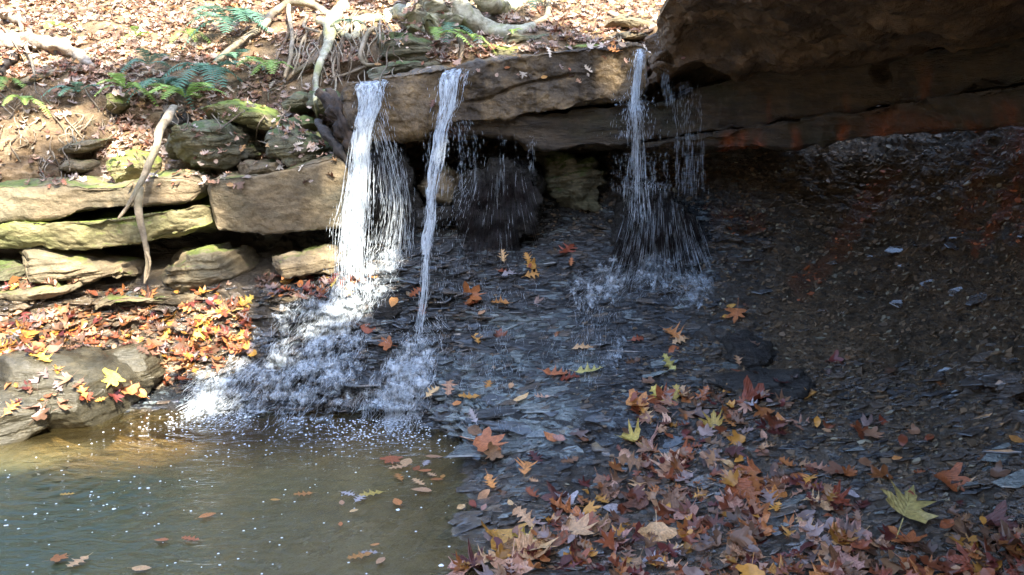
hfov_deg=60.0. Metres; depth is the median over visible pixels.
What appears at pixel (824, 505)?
beech leaf
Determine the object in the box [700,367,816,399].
rock
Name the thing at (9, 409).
oak leaf
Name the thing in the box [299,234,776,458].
shale ledges
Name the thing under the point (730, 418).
oak leaf
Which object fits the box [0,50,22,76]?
rock
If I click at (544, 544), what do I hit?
sycamore leaf
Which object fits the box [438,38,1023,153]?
rock ledge
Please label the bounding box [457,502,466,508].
beech leaf
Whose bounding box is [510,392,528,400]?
beech leaf
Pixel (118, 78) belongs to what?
fern
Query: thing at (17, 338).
boulder
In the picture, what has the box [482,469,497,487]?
oak leaf
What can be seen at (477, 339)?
oak leaf
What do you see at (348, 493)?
oak leaf
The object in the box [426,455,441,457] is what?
beech leaf
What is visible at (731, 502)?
sycamore leaf
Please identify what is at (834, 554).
sycamore leaf
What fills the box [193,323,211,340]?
oak leaf
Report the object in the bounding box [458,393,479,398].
oak leaf
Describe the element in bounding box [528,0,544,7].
fern
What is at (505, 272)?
oak leaf
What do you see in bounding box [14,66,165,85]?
branch
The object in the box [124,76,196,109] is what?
fern
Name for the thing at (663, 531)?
sycamore leaf
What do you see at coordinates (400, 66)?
rock
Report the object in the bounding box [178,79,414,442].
waterfall
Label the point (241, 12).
fern
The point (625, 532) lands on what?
maple leaf
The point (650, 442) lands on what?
maple leaf
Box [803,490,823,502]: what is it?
oak leaf
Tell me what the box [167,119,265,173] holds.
rock
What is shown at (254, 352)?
beech leaf
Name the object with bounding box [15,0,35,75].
stick
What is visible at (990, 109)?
rock ledge
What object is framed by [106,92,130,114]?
rock
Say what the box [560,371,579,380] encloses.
oak leaf
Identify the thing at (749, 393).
sycamore leaf
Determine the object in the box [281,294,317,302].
rock
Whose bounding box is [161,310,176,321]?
sycamore leaf
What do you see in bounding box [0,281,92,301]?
rock
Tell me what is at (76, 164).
rock
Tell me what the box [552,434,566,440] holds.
beech leaf
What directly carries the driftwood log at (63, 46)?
on the hillside
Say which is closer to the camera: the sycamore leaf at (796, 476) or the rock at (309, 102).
the sycamore leaf at (796, 476)
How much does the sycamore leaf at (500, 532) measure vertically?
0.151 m
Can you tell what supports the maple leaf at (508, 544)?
on the fallen leaves
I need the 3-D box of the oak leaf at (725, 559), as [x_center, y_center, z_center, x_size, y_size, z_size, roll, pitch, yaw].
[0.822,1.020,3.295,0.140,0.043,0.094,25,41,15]
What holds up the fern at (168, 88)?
on the hillside
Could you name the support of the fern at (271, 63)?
on the hillside
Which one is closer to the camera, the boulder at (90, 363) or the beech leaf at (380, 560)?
the beech leaf at (380, 560)
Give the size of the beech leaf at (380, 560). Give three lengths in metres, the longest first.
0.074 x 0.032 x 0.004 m
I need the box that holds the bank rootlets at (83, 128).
[0,81,290,183]
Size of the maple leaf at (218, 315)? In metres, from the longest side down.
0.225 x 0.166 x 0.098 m
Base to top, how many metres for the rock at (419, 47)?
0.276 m
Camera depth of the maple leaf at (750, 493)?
3.77 m
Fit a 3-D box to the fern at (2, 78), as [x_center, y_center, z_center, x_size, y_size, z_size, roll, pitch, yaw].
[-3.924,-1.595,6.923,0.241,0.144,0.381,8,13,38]
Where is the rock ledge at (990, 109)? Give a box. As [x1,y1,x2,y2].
[616,83,1023,155]
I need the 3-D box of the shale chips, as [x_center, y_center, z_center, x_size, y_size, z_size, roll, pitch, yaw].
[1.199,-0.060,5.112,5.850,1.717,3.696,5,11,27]
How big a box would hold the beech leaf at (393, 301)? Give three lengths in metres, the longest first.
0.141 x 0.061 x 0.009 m
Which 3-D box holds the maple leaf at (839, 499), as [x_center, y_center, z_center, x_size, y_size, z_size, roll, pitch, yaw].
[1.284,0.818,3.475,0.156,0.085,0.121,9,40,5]
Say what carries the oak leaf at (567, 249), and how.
on the shale plates
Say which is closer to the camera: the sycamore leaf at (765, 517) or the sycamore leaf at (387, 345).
the sycamore leaf at (765, 517)
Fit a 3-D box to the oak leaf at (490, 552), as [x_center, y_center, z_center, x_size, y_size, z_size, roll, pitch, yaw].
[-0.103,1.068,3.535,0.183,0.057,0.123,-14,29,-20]
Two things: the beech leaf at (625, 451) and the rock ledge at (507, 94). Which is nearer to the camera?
the beech leaf at (625, 451)
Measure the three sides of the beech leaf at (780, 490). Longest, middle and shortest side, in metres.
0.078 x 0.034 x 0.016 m
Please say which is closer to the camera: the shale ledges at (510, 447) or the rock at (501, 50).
the shale ledges at (510, 447)
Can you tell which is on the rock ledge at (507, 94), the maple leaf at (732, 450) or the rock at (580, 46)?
the rock at (580, 46)
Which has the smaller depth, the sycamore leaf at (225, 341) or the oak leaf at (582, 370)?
the oak leaf at (582, 370)
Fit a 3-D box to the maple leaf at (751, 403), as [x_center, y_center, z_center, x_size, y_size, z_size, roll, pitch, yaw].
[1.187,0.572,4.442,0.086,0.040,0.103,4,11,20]
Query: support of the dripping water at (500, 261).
on the shale ledges at (510, 447)
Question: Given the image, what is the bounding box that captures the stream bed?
[0,105,1023,574]
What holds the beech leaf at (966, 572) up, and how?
on the stream bed
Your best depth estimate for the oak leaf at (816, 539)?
3.31 m
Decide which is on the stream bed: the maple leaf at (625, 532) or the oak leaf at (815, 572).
the oak leaf at (815, 572)
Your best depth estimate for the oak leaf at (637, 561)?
3.38 m
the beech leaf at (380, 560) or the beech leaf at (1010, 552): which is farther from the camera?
the beech leaf at (380, 560)
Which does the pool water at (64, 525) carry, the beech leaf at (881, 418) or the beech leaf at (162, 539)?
the beech leaf at (162, 539)
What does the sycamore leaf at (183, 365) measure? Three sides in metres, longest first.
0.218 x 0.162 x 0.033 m
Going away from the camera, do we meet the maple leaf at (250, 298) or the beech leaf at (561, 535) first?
the beech leaf at (561, 535)
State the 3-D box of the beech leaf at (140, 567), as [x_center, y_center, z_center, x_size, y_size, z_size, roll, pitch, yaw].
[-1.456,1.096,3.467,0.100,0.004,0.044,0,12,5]
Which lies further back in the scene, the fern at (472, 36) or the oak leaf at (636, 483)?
the fern at (472, 36)
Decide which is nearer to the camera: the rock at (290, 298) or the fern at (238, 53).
the rock at (290, 298)
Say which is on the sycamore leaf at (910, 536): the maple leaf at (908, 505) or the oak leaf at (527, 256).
the maple leaf at (908, 505)
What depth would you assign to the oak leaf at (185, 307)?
6.00 m
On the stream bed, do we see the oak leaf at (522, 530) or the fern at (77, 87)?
the oak leaf at (522, 530)
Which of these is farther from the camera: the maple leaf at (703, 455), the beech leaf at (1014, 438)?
the maple leaf at (703, 455)
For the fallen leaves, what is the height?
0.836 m
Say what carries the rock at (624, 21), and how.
on the hillside
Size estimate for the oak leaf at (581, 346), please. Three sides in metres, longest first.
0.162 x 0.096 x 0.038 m
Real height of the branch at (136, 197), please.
1.193 m
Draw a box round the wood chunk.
[314,87,358,167]
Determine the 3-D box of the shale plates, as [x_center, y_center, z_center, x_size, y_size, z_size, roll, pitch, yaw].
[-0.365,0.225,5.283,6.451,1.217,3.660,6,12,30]
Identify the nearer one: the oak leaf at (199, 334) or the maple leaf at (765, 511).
the maple leaf at (765, 511)
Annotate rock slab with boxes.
[0,169,217,223]
[0,195,218,249]
[207,152,368,234]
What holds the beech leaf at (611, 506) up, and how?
on the shale plates
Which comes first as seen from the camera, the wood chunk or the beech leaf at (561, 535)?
the beech leaf at (561, 535)
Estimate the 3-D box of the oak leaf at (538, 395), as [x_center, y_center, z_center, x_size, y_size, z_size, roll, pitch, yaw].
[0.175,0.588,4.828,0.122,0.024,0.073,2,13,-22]
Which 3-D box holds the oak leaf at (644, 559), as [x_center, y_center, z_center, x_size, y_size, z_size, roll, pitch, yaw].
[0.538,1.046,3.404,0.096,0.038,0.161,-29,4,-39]
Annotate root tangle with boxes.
[215,0,399,118]
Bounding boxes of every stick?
[0,25,23,59]
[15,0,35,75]
[377,18,380,62]
[382,13,399,47]
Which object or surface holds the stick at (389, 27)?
on the rock at (419, 47)
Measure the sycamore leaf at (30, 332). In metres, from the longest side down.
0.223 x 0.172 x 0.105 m
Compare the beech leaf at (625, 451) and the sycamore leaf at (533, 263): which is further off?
the sycamore leaf at (533, 263)
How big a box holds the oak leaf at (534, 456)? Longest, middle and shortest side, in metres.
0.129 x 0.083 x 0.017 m
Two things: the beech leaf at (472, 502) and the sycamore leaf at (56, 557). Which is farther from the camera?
the beech leaf at (472, 502)
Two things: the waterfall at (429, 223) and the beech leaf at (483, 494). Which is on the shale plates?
the waterfall at (429, 223)
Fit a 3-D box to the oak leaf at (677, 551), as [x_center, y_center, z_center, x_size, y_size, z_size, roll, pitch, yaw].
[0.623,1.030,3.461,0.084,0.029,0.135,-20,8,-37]
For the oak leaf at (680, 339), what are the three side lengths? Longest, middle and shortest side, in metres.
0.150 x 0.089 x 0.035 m
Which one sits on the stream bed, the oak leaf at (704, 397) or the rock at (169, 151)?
the oak leaf at (704, 397)
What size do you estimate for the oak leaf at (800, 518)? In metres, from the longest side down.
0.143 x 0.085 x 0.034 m
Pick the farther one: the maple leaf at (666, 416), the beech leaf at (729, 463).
the maple leaf at (666, 416)
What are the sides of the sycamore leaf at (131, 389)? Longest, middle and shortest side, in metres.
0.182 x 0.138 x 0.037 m
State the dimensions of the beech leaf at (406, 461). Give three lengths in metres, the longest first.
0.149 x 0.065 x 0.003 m
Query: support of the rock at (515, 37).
on the hillside
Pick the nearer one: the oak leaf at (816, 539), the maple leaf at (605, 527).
the oak leaf at (816, 539)
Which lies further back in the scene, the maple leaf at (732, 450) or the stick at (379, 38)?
the stick at (379, 38)
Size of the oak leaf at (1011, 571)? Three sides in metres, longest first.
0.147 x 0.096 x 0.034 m
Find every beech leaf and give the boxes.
[127,565,150,570]
[136,388,147,397]
[154,538,168,540]
[191,314,206,326]
[195,513,214,518]
[246,349,256,356]
[356,323,375,333]
[376,557,384,563]
[389,297,397,306]
[393,498,401,504]
[400,458,412,466]
[412,487,436,491]
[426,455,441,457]
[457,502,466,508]
[467,424,481,434]
[469,500,475,506]
[478,489,489,499]
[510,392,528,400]
[512,506,520,514]
[543,431,557,441]
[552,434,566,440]
[555,530,567,544]
[560,554,574,565]
[580,538,591,548]
[603,503,619,512]
[609,474,619,497]
[619,448,630,462]
[668,345,678,352]
[676,526,692,537]
[691,544,713,551]
[720,550,735,557]
[721,460,733,467]
[733,499,743,506]
[760,430,766,438]
[776,412,783,419]
[777,488,784,493]
[800,541,814,551]
[817,501,838,509]
[845,489,859,496]
[871,539,894,546]
[879,414,887,424]
[888,526,897,533]
[892,455,901,459]
[939,519,953,528]
[962,569,970,574]
[979,541,997,555]
[1006,434,1023,442]
[1006,549,1019,557]
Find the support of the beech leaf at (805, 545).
on the shale plates
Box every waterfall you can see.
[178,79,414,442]
[351,68,487,436]
[540,49,716,389]
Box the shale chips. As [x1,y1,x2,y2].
[397,128,1023,536]
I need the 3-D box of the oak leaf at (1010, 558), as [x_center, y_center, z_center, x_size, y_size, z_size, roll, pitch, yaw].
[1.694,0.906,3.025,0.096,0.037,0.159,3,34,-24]
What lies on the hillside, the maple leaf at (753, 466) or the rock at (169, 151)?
the rock at (169, 151)
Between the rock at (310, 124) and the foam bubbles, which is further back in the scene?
the rock at (310, 124)
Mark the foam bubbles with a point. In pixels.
(398, 509)
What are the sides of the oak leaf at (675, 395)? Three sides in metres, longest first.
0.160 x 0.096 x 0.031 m
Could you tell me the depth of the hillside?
6.99 m
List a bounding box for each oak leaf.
[4,399,20,414]
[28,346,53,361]
[66,553,91,566]
[74,381,88,399]
[157,319,173,340]
[179,301,196,312]
[180,346,200,360]
[181,535,198,540]
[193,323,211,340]
[221,339,246,354]
[227,295,245,308]
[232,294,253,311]
[237,327,250,343]
[239,311,247,328]
[294,491,315,495]
[341,491,354,495]
[347,551,375,558]
[353,495,366,503]
[359,489,383,495]
[389,464,408,468]
[393,473,403,481]
[409,287,420,296]
[411,478,425,485]
[426,385,438,396]
[441,380,457,394]
[446,556,471,574]
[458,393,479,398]
[468,409,477,421]
[469,546,495,566]
[471,333,481,343]
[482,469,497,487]
[483,377,491,387]
[492,296,508,303]
[499,249,507,260]
[502,269,519,275]
[509,550,527,560]
[511,525,548,539]
[514,456,537,475]
[515,504,535,526]
[522,251,531,260]
[525,269,539,278]
[525,486,540,497]
[528,451,542,461]
[534,393,552,397]
[538,365,567,374]
[549,491,585,515]
[552,527,573,546]
[559,242,575,252]
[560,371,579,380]
[561,455,578,462]
[561,516,577,530]
[572,343,592,348]
[572,363,601,372]
[590,466,616,500]
[607,44,622,51]
[612,451,646,471]
[622,546,643,568]
[629,334,643,340]
[629,475,644,489]
[640,407,653,423]
[640,546,668,556]
[642,551,666,563]
[650,385,672,403]
[659,322,683,338]
[662,353,676,369]
[664,539,682,553]
[664,545,685,556]
[666,559,687,574]
[672,383,681,400]
[673,334,688,343]
[673,385,690,395]
[694,386,710,399]
[716,553,745,570]
[723,414,735,425]
[725,415,748,423]
[728,541,770,558]
[761,553,802,574]
[794,510,828,546]
[795,515,814,526]
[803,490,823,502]
[809,555,833,574]
[820,542,864,570]
[878,567,892,574]
[892,552,917,563]
[992,534,1022,572]
[1004,553,1023,574]
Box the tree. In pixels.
[352,0,551,58]
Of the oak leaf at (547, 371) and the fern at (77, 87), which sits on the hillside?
the fern at (77, 87)
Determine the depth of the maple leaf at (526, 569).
3.37 m
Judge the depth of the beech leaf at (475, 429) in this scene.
4.83 m
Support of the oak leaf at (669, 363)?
on the stream bed
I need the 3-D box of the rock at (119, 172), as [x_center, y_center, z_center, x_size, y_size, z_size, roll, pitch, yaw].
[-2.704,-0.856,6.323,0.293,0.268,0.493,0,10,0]
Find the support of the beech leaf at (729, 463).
on the stream bed
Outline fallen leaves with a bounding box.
[0,263,1023,574]
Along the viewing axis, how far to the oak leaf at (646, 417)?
4.46 m
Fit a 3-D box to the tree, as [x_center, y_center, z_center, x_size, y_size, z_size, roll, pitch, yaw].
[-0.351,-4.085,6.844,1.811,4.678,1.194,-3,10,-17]
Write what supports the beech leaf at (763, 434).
on the shale plates
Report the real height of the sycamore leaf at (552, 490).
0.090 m
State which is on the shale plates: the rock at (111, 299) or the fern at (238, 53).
the rock at (111, 299)
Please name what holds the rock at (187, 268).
on the rock at (111, 299)
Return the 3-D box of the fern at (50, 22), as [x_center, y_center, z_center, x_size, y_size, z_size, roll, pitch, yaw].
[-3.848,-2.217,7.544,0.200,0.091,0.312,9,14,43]
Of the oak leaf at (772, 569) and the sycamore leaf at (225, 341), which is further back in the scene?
the sycamore leaf at (225, 341)
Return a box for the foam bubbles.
[4,411,454,573]
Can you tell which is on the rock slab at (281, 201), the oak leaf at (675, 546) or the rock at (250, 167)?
the rock at (250, 167)
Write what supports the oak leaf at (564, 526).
on the shale plates
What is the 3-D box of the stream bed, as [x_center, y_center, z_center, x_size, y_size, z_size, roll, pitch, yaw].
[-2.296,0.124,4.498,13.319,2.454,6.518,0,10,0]
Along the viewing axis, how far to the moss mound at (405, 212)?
6.14 m
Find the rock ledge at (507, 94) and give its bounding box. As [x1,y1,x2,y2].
[340,41,647,143]
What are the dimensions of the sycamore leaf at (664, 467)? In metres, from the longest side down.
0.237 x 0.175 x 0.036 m
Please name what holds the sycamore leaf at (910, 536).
on the shale plates
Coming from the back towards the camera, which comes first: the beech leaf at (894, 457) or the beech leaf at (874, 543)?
the beech leaf at (894, 457)
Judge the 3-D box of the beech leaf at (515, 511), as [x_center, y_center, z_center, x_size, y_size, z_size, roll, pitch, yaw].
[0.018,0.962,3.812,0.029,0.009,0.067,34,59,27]
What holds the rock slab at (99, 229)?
on the rock at (40, 263)
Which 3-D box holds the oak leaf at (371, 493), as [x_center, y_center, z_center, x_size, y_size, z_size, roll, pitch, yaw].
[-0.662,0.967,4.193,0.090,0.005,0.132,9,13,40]
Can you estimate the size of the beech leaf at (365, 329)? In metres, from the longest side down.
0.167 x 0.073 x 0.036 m
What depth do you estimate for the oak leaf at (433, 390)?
5.26 m
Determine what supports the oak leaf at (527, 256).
on the shale ledges at (510, 447)
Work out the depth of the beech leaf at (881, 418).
4.06 m
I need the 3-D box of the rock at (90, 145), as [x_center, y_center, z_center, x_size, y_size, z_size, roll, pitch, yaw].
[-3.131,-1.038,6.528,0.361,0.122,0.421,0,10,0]
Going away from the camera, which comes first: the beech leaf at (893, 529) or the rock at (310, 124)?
the beech leaf at (893, 529)
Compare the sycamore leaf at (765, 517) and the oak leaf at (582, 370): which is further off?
the oak leaf at (582, 370)
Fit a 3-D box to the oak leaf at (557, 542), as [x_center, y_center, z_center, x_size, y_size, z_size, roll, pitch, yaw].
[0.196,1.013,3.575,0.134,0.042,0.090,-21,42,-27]
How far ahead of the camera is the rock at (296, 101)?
6.49 m
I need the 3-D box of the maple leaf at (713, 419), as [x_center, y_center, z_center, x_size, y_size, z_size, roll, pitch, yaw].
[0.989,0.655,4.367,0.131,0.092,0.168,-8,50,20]
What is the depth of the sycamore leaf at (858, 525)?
3.27 m
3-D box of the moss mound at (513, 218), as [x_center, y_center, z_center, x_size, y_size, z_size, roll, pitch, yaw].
[-0.095,-0.565,6.376,0.702,0.791,0.980,0,10,0]
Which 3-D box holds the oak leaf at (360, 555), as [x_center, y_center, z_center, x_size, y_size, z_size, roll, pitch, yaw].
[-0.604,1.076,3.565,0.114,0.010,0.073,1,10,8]
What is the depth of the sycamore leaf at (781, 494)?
3.73 m
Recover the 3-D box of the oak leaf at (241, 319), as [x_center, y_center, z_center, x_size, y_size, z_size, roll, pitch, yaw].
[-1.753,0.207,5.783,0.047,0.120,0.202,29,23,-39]
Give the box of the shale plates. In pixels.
[0,218,1023,574]
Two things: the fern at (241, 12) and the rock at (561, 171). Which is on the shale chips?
the rock at (561, 171)
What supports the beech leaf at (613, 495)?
on the shale plates
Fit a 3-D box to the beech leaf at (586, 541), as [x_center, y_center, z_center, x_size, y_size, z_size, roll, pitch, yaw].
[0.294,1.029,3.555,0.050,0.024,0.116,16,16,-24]
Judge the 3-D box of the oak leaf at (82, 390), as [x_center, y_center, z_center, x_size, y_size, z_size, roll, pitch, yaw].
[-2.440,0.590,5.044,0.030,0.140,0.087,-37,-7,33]
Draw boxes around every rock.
[0,50,22,76]
[0,258,25,280]
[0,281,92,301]
[19,246,152,282]
[57,138,113,154]
[58,157,100,172]
[94,294,199,309]
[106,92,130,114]
[106,148,161,182]
[158,109,192,128]
[159,242,258,292]
[165,136,178,159]
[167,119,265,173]
[199,99,285,129]
[236,159,286,174]
[264,123,333,166]
[272,240,358,279]
[280,115,323,130]
[281,91,312,112]
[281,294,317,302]
[306,89,339,114]
[366,60,441,79]
[374,300,403,318]
[377,32,435,62]
[409,205,455,228]
[417,164,461,205]
[478,43,518,55]
[503,33,547,44]
[533,151,608,211]
[566,42,603,49]
[603,15,656,27]
[613,31,648,39]
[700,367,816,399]
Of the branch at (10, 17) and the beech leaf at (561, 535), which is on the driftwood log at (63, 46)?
the branch at (10, 17)
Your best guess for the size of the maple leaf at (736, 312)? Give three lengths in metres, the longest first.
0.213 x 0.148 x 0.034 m
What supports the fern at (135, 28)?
on the hillside
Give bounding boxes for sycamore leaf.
[11,319,39,334]
[50,553,68,561]
[80,389,92,400]
[102,368,125,387]
[121,381,141,397]
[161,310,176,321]
[178,358,195,371]
[185,359,197,372]
[222,331,232,349]
[377,336,394,350]
[380,453,402,463]
[461,427,507,451]
[463,281,484,303]
[481,520,527,550]
[484,441,505,459]
[519,533,557,551]
[525,258,538,268]
[541,480,568,503]
[554,490,577,508]
[566,513,596,539]
[614,389,652,405]
[620,484,650,511]
[637,509,676,547]
[647,383,678,405]
[655,449,691,471]
[659,485,685,509]
[661,489,699,520]
[715,487,742,511]
[720,468,757,496]
[737,375,772,402]
[738,514,771,538]
[765,484,787,501]
[770,469,791,487]
[790,466,814,485]
[828,543,867,574]
[834,514,871,540]
[842,465,857,476]
[892,530,926,541]
[930,462,970,491]
[985,499,1019,533]
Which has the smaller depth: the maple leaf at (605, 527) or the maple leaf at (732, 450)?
the maple leaf at (605, 527)
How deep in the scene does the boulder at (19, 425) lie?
4.92 m
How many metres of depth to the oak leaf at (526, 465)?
4.25 m
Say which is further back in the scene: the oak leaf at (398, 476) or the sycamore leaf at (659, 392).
the sycamore leaf at (659, 392)
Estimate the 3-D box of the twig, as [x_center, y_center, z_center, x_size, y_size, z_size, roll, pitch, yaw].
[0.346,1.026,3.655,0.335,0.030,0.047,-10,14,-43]
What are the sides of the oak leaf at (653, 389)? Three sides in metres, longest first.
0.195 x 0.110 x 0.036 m
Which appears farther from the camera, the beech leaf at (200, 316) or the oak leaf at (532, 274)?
the oak leaf at (532, 274)
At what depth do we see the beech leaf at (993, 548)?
3.08 m
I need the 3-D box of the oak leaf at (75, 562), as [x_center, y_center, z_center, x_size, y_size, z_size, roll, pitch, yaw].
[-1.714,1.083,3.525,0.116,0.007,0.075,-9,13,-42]
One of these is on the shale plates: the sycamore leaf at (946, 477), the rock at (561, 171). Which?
the sycamore leaf at (946, 477)
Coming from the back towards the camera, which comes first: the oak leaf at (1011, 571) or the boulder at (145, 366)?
the boulder at (145, 366)
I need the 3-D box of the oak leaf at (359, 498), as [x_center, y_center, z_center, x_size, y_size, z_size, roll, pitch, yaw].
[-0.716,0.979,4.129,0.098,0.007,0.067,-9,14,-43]
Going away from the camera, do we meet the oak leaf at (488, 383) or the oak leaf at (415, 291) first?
the oak leaf at (488, 383)
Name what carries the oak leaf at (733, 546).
on the fallen leaves
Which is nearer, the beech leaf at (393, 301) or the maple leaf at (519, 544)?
the maple leaf at (519, 544)
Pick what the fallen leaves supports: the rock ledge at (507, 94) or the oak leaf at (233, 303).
the oak leaf at (233, 303)
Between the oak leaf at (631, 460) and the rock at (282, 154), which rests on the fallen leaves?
the oak leaf at (631, 460)
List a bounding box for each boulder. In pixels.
[0,332,34,344]
[0,340,153,431]
[0,389,51,454]
[109,341,167,388]
[720,329,776,367]
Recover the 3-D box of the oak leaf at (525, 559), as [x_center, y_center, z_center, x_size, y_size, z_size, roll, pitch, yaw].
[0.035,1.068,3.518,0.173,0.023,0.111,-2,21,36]
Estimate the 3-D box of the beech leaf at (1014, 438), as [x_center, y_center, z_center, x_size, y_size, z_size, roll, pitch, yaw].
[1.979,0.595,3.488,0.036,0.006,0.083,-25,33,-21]
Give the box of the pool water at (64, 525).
[0,410,461,574]
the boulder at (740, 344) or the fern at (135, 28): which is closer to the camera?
the boulder at (740, 344)
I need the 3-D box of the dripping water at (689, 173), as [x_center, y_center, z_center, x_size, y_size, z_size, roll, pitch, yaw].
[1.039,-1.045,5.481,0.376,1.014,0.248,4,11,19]
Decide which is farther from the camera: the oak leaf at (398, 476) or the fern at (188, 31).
the fern at (188, 31)
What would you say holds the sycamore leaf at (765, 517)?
on the shale plates
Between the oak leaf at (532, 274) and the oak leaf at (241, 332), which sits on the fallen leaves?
the oak leaf at (241, 332)
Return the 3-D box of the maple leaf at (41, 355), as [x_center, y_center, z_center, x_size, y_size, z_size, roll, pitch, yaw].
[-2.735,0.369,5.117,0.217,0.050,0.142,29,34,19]
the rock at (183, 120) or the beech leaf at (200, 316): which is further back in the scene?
the rock at (183, 120)
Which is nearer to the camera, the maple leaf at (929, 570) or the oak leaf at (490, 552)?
the maple leaf at (929, 570)
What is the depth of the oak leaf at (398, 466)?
4.52 m
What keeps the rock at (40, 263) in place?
on the shale plates
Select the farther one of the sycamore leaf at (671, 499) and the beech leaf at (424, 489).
the beech leaf at (424, 489)
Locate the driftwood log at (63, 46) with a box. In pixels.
[0,30,94,65]
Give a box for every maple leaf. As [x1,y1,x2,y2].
[45,324,74,342]
[210,296,236,317]
[451,539,486,568]
[490,538,533,572]
[503,535,516,558]
[515,527,550,558]
[591,511,610,535]
[597,527,632,553]
[615,419,647,447]
[636,424,657,451]
[650,448,684,476]
[662,412,670,425]
[697,444,725,467]
[699,408,724,427]
[724,437,747,458]
[725,298,746,322]
[737,455,762,477]
[738,486,763,504]
[743,398,757,405]
[747,495,770,516]
[752,483,771,496]
[816,480,855,505]
[823,522,847,536]
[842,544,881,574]
[881,479,937,537]
[905,555,944,574]
[942,541,976,574]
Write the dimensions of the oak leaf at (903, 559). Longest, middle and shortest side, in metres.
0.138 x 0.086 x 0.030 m
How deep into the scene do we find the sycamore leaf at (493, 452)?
4.42 m
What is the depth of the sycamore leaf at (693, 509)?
3.77 m
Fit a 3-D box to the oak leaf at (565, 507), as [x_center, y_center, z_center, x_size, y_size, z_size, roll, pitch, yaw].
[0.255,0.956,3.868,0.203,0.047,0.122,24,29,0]
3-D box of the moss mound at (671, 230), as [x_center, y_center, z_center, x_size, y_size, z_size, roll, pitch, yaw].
[1.003,-0.384,6.141,0.751,0.745,0.973,1,10,8]
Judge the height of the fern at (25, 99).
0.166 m
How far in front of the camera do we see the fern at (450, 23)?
6.72 m
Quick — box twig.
[584,528,625,539]
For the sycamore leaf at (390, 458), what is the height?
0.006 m
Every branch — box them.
[0,6,35,48]
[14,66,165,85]
[117,104,177,283]
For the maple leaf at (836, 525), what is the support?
on the fallen leaves
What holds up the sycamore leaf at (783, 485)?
on the beech leaf
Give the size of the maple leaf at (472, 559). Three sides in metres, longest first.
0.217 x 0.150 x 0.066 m
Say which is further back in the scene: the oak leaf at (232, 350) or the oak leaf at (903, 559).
the oak leaf at (232, 350)
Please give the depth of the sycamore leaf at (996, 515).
3.17 m
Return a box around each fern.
[0,76,23,89]
[2,95,50,116]
[41,82,101,97]
[43,21,75,31]
[94,73,157,105]
[118,26,151,46]
[121,48,170,72]
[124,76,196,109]
[144,82,226,99]
[158,60,250,90]
[169,28,209,45]
[179,5,272,53]
[213,49,267,73]
[236,56,293,74]
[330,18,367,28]
[430,27,472,46]
[438,22,481,44]
[468,34,493,49]
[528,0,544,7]
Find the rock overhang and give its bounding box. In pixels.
[643,0,1023,95]
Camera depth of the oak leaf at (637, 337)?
5.43 m
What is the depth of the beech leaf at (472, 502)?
4.03 m
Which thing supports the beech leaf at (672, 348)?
on the shale plates
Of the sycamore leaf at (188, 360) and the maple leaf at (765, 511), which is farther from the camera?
the sycamore leaf at (188, 360)
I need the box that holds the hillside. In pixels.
[0,0,693,206]
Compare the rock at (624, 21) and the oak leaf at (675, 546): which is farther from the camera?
the rock at (624, 21)
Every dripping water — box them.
[423,131,547,434]
[658,40,708,199]
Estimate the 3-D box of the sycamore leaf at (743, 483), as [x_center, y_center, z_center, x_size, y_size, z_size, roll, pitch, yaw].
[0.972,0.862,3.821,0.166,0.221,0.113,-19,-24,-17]
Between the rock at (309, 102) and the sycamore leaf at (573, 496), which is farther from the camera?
the rock at (309, 102)
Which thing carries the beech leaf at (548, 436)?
on the stream bed
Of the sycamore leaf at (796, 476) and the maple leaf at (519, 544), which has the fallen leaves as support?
the sycamore leaf at (796, 476)
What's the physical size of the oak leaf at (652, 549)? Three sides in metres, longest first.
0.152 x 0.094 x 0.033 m
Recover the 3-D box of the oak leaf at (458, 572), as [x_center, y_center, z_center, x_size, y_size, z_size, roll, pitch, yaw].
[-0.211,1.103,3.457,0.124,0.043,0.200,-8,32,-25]
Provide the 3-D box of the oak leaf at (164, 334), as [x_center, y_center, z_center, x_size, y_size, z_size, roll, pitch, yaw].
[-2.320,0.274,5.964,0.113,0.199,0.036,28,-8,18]
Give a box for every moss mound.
[366,141,422,260]
[452,152,546,268]
[600,178,712,292]
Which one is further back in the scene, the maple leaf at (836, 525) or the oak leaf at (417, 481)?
the oak leaf at (417, 481)
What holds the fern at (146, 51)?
on the hillside
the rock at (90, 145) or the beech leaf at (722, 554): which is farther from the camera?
the rock at (90, 145)
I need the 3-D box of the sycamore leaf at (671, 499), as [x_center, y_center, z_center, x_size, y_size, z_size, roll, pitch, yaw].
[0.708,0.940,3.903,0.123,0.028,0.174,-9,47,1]
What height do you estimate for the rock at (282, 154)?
0.370 m
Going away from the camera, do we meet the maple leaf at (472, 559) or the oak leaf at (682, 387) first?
the maple leaf at (472, 559)
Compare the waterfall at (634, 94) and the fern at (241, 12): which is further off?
the fern at (241, 12)
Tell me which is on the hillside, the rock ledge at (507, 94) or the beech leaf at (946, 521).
the rock ledge at (507, 94)
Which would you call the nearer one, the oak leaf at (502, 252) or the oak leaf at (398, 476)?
the oak leaf at (398, 476)
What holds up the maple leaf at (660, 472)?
on the shale plates
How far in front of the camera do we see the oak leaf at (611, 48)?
5.76 m
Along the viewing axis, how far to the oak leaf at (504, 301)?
5.81 m
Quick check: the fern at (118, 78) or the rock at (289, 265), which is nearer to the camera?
the rock at (289, 265)
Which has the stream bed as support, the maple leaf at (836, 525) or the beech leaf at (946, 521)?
the beech leaf at (946, 521)

